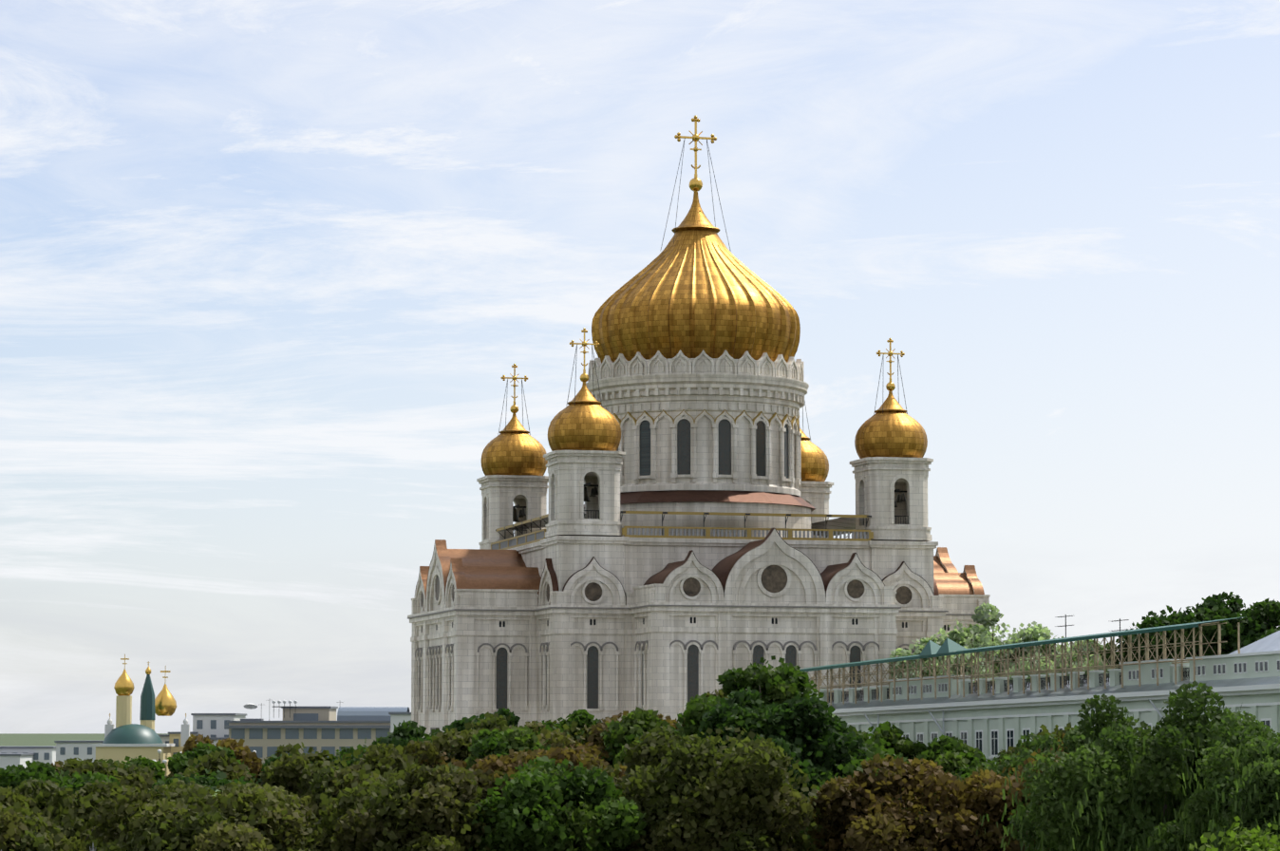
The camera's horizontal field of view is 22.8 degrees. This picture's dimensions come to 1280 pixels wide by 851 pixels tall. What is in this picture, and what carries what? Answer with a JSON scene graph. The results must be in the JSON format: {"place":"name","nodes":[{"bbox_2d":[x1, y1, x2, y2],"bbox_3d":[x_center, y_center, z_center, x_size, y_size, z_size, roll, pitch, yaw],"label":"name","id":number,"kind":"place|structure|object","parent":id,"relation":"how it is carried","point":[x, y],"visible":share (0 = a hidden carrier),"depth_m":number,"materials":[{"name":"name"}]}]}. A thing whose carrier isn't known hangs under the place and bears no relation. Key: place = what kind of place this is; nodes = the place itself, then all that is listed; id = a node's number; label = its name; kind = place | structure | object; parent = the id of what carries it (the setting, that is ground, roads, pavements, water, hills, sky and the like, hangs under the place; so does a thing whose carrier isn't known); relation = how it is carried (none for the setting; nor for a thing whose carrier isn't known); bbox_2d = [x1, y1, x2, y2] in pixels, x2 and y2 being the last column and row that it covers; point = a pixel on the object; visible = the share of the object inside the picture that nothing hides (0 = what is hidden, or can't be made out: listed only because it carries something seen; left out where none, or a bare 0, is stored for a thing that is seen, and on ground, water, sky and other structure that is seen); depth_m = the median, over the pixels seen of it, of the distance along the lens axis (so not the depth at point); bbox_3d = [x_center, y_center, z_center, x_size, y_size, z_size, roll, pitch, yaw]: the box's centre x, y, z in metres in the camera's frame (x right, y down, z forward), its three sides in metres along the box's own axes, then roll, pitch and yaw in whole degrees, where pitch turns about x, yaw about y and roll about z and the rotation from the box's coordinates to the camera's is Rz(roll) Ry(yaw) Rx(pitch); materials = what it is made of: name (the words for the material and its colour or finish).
{"place":"outdoors","nodes":[
{"label":"outdoors","id":0,"kind":"place"},
{"bbox_2d":[0,733,168,746],"bbox_3d":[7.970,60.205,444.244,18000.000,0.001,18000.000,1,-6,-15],"label":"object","id":1,"kind":"structure","parent":0,"point":[28,739],"depth_m":5166.87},
{"bbox_2d":[95,695,196,775],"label":"wall","id":2,"kind":"structure","parent":1,"relation":"on","point":[123,709],"depth_m":772.09,"materials":[{"name":"beige paint"}]},
{"bbox_2d":[109,654,186,716],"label":"golden domes","id":3,"kind":"structure","parent":2,"relation":"on","point":[165,703],"depth_m":789.52,"materials":[{"name":"gold metal"}]},
{"bbox_2d":[0,699,411,771],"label":"buildings","id":4,"kind":"structure","parent":1,"relation":"on","point":[205,731],"depth_m":790.05,"materials":[{"name":"grey paint"}]},
{"bbox_2d":[102,674,163,743],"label":"church roof","id":5,"kind":"structure","parent":4,"relation":"on","point":[133,733],"depth_m":773.64,"materials":[{"name":"teal metal"}]},
{"bbox_2d":[33,706,409,759],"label":"glass","id":6,"kind":"object","parent":4,"relation":"in","point":[362,713],"visible":0.48,"depth_m":750.41,"materials":[{"name":"grey"}]},
{"bbox_2d":[158,701,343,760],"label":"rooftop structures","id":7,"kind":"object","parent":4,"relation":"on","point":[284,706],"visible":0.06,"depth_m":762.71,"materials":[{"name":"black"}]},
{"bbox_2d":[228,708,390,762],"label":"building","id":8,"kind":"structure","parent":1,"relation":"on","point":[328,714],"depth_m":750.27,"materials":[{"name":"grey"}]},
{"bbox_2d":[0,706,411,755],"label":"roof","id":9,"kind":"structure","parent":8,"relation":"on","point":[259,726],"depth_m":750.24,"materials":[{"name":"grey metal"}]},
{"bbox_2d":[84,617,1268,849],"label":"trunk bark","id":10,"kind":"object","parent":1,"relation":"on","point":[901,792],"visible":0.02,"depth_m":192.77,"materials":[{"name":"brown plant"}]},
{"bbox_2d":[0,591,1279,850],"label":"foliage","id":11,"kind":"object","parent":10,"relation":"attached to","point":[739,761],"visible":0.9,"depth_m":190.47,"materials":[{"name":"green plant"}]},
{"bbox_2d":[827,630,1279,734],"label":"metal building roof","id":12,"kind":"object","parent":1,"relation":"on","point":[1270,642],"visible":0.33,"depth_m":315.16,"materials":[{"name":"grey metal"}]},
{"bbox_2d":[0,0,1279,733],"label":"sky","id":13,"kind":"structure","parent":0,"point":[272,272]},
{"bbox_2d":[407,450,991,737],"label":"cathedral walls","id":14,"kind":"structure","parent":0,"point":[461,684],"depth_m":418.64,"materials":[{"name":"grey stone"}]},
{"bbox_2d":[480,413,547,475],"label":"onion dome","id":15,"kind":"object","parent":14,"relation":"on","point":[514,447],"visible":0.96,"depth_m":461.45,"materials":[{"name":"gold metal"}]},
{"bbox_2d":[497,378,530,435],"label":"cables","id":16,"kind":"object","parent":15,"relation":"attached to","point":[506,404],"visible":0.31,"depth_m":465.69,"materials":[{"name":"grey metal"}]},
{"bbox_2d":[500,363,528,413],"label":"cross","id":17,"kind":"object","parent":15,"relation":"on","point":[514,408],"visible":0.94,"depth_m":465.80,"materials":[{"name":"gold metal"}]},
{"bbox_2d":[547,382,621,451],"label":"onion dome","id":18,"kind":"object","parent":14,"relation":"on","point":[585,421],"visible":0.83,"depth_m":419.88,"materials":[{"name":"gold metal"}]},
{"bbox_2d":[565,344,602,407],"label":"cables","id":19,"kind":"object","parent":18,"relation":"attached to","point":[575,374],"visible":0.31,"depth_m":424.05,"materials":[{"name":"grey metal"}]},
{"bbox_2d":[569,327,599,382],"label":"cross","id":20,"kind":"object","parent":18,"relation":"on","point":[584,376],"visible":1,"depth_m":424.18,"materials":[{"name":"gold metal"}]},
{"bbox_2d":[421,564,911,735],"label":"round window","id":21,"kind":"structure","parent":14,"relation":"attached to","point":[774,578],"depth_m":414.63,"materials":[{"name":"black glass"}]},
{"bbox_2d":[491,527,868,549],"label":"railing","id":22,"kind":"object","parent":14,"relation":"on","point":[521,539],"visible":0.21,"depth_m":425.30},
{"bbox_2d":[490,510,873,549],"bbox_3d":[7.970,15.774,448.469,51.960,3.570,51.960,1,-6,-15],"label":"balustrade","id":23,"kind":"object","parent":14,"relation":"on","point":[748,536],"visible":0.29,"depth_m":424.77,"materials":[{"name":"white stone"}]},
{"bbox_2d":[420,482,949,708],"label":"windows","id":24,"kind":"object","parent":14,"relation":"attached to","point":[592,673],"depth_m":415.96,"materials":[{"name":"black glass"}]},
{"bbox_2d":[583,357,810,537],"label":"dome drum","id":25,"kind":"object","parent":14,"relation":"on","point":[693,382],"visible":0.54,"depth_m":436.20,"materials":[{"name":"white stone"}]},
{"bbox_2d":[591,190,800,363],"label":"onion dome","id":26,"kind":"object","parent":25,"relation":"on","point":[696,288],"visible":0.9,"depth_m":441.02,"materials":[{"name":"gold metal"}]},
{"bbox_2d":[674,114,716,191],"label":"cross","id":27,"kind":"object","parent":26,"relation":"on","point":[695,183],"visible":1,"depth_m":453.43,"materials":[{"name":"gold metal"}]},
{"bbox_2d":[660,139,731,252],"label":"guy wires","id":28,"kind":"object","parent":26,"relation":"attached to","point":[679,190],"visible":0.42,"depth_m":453.26,"materials":[{"name":"grey metal"}]},
{"bbox_2d":[587,349,804,489],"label":"marble drum decoration","id":29,"kind":"object","parent":25,"relation":"on","point":[703,362],"visible":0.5,"depth_m":437.37},
{"bbox_2d":[583,489,815,511],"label":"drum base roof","id":30,"kind":"structure","parent":25,"relation":"attached to","point":[699,496],"depth_m":434.73,"materials":[{"name":"brown metal"}]},
{"bbox_2d":[616,418,789,478],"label":"windows","id":31,"kind":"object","parent":25,"relation":"in","point":[684,446],"visible":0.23,"depth_m":436.20,"materials":[{"name":"black glass"}]},
{"bbox_2d":[407,604,990,657],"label":"cornice","id":32,"kind":"structure","parent":14,"relation":"attached to","point":[433,648],"depth_m":414.55,"materials":[{"name":"white stone"}]},
{"bbox_2d":[414,539,984,598],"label":"copper roof","id":33,"kind":"structure","parent":14,"relation":"on","point":[489,569],"depth_m":437.85,"materials":[{"name":"brown metal"}]},
{"bbox_2d":[512,486,905,521],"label":"cathedral bell","id":34,"kind":"object","parent":14,"relation":"in","point":[521,513],"visible":0.27,"depth_m":433.00,"materials":[{"name":"black metal"}]},
{"bbox_2d":[514,471,904,498],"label":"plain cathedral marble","id":35,"kind":"object","parent":14,"relation":"on","point":[593,474],"visible":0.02,"depth_m":434.88,"materials":[{"name":"beige"}]},
{"bbox_2d":[538,527,939,597],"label":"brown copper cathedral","id":36,"kind":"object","parent":14,"relation":"on","point":[721,570],"visible":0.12,"depth_m":417.05,"materials":[{"name":"brown metal"}]},
{"bbox_2d":[799,427,828,481],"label":"onion dome","id":37,"kind":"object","parent":14,"relation":"on","point":[815,462],"visible":0.38,"depth_m":472.41,"materials":[{"name":"gold metal"}]},
{"bbox_2d":[802,401,810,438],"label":"cables","id":38,"kind":"object","parent":37,"relation":"attached to","point":[802,418],"visible":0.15,"depth_m":477.42,"materials":[{"name":"grey metal"}]},
{"bbox_2d":[854,391,927,458],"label":"onion dome","id":39,"kind":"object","parent":14,"relation":"on","point":[894,429],"visible":0.96,"depth_m":430.83,"materials":[{"name":"gold metal"}]},
{"bbox_2d":[876,338,904,391],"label":"cross","id":40,"kind":"object","parent":39,"relation":"on","point":[890,385],"visible":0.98,"depth_m":435.14,"materials":[{"name":"gold metal"}]},
{"bbox_2d":[873,354,907,414],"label":"cables","id":41,"kind":"object","parent":39,"relation":"attached to","point":[897,375],"visible":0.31,"depth_m":435.36,"materials":[{"name":"grey metal"}]},
{"bbox_2d":[612,409,800,431],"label":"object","id":42,"kind":"object","parent":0,"point":[736,418],"visible":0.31,"depth_m":438.21,"materials":[{"name":"white stone"}]},
{"bbox_2d":[802,653,1279,764],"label":"long white building","id":43,"kind":"structure","parent":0,"point":[1034,724],"depth_m":324.16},
{"bbox_2d":[806,614,1240,705],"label":"railing","id":44,"kind":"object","parent":43,"relation":"on","point":[1004,673],"depth_m":325.80,"materials":[{"name":"grey metal"}]},
{"bbox_2d":[799,616,1243,672],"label":"building tarp","id":45,"kind":"object","parent":44,"relation":"on","point":[948,647],"visible":0.89,"depth_m":334.06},
{"bbox_2d":[816,650,1279,757],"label":"building trim","id":46,"kind":"structure","parent":43,"relation":"attached to","point":[1267,688],"depth_m":323.06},
{"bbox_2d":[892,660,1279,754],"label":"windows","id":47,"kind":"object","parent":43,"relation":"in","point":[979,742],"visible":0.12,"depth_m":329.27,"materials":[{"name":"grey glass"}]}
]}

